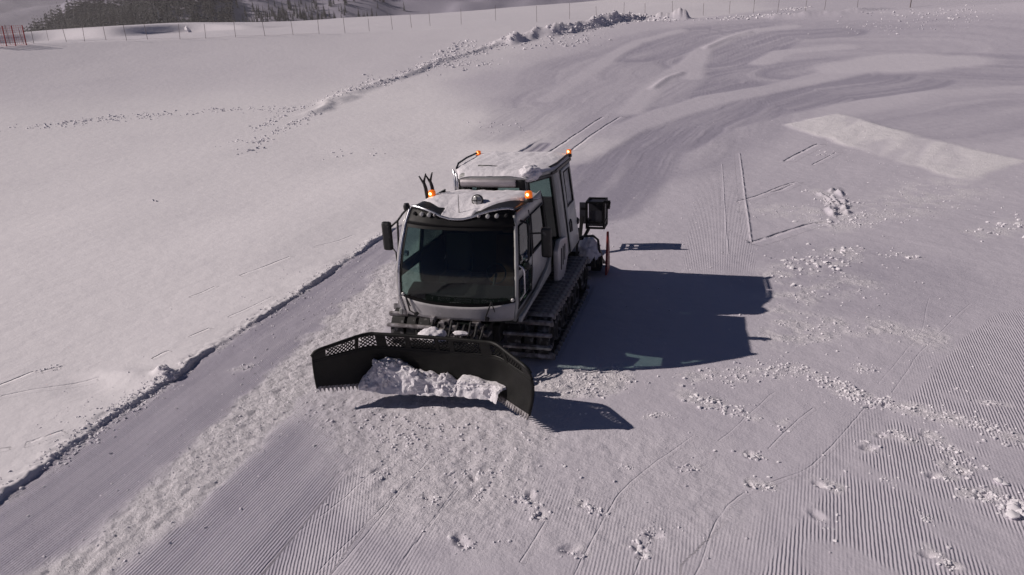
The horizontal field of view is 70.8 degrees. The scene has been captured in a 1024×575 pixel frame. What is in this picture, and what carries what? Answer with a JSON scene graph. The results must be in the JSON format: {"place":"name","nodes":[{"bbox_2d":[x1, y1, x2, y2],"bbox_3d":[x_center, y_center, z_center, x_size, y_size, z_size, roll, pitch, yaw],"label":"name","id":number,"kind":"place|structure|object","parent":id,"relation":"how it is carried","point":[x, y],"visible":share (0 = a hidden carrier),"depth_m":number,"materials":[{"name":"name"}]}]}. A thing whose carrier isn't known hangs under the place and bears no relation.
{"place":"outdoors","nodes":[
{"label":"outdoors","id":0,"kind":"place"},
{"bbox_2d":[0,0,1023,574],"bbox_3d":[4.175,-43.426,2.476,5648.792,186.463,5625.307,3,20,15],"label":"snow ground","id":1,"kind":"structure","parent":0,"point":[112,274],"depth_m":16.07,"materials":[{"name":"white snow"}]},
{"bbox_2d":[0,25,26,45],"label":"red safety net","id":2,"kind":"object","parent":1,"relation":"on","point":[5,40],"visible":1,"depth_m":62.67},
{"bbox_2d":[15,0,235,32],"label":"wood","id":3,"kind":"object","parent":1,"relation":"on","point":[82,18],"visible":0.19,"depth_m":600.73,"materials":[{"name":"green plant"}]},
{"bbox_2d":[5,0,911,43],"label":"crest fence","id":4,"kind":"object","parent":1,"relation":"on","point":[343,21],"visible":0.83,"depth_m":71.23,"materials":[{"name":"wood"}]},
{"bbox_2d":[310,149,610,419],"bbox_3d":[-0.134,-1.055,14.543,3.502,3.128,9.637,3,20,15],"label":"snow groomer","id":5,"kind":"object","parent":1,"relation":"on","point":[487,278],"visible":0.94,"depth_m":11.88,"materials":[{"name":"white paint"}]},
{"bbox_2d":[358,357,505,403],"bbox_3d":[-1.232,1.400,11.034,2.402,0.482,0.444,3,20,15],"label":"snow heap","id":6,"kind":"object","parent":5,"relation":"in","point":[387,375],"visible":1,"depth_m":11.06,"materials":[{"name":"white snow"}]},
{"bbox_2d":[417,326,446,342],"bbox_3d":[-1.274,0.784,11.497,0.481,0.255,0.427,3,20,15],"label":"snow lump","id":7,"kind":"object","parent":5,"relation":"on","point":[432,331],"visible":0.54,"depth_m":11.43,"materials":[{"name":"white snow"}]},
{"bbox_2d":[453,331,467,335],"bbox_3d":[-0.829,0.732,11.578,0.269,0.075,0.124,3,20,15],"label":"snow lump","id":8,"kind":"object","parent":5,"relation":"on","point":[460,333],"visible":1,"depth_m":11.54,"materials":[{"name":"white snow"}]},
{"bbox_2d":[424,189,541,217],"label":"roof snow","id":9,"kind":"structure","parent":5,"relation":"on","point":[448,201],"depth_m":12.26,"materials":[{"name":"white snow"}]},
{"bbox_2d":[456,151,568,179],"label":"roof snow","id":10,"kind":"structure","parent":5,"relation":"on","point":[508,163],"depth_m":14.35,"materials":[{"name":"white snow"}]},
{"bbox_2d":[519,164,541,181],"bbox_3d":[0.340,-2.150,13.560,0.459,0.325,0.603,3,20,15],"label":"snow lump","id":11,"kind":"object","parent":5,"relation":"on","point":[532,172],"visible":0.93,"depth_m":13.37,"materials":[{"name":"white snow"}]},
{"bbox_2d":[559,162,578,251],"bbox_3d":[1.217,-1.721,15.204,0.227,1.733,0.942,3,20,15],"label":"cabin door","id":12,"kind":"structure","parent":5,"relation":"in","point":[565,173],"depth_m":15.13,"materials":[{"name":"paint"}]},
{"bbox_2d":[578,237,600,262],"bbox_3d":[1.759,-0.856,16.438,0.559,0.660,0.627,-3,19,-2],"label":"snow lump","id":13,"kind":"object","parent":5,"relation":"on","point":[587,246],"visible":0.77,"depth_m":16.20,"materials":[{"name":"white snow"}]},
{"bbox_2d":[0,4,1023,573],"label":"snow clods","id":14,"kind":"object","parent":1,"relation":"on","point":[1014,506],"visible":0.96,"depth_m":11.12,"materials":[{"name":"white snow"}]}
]}

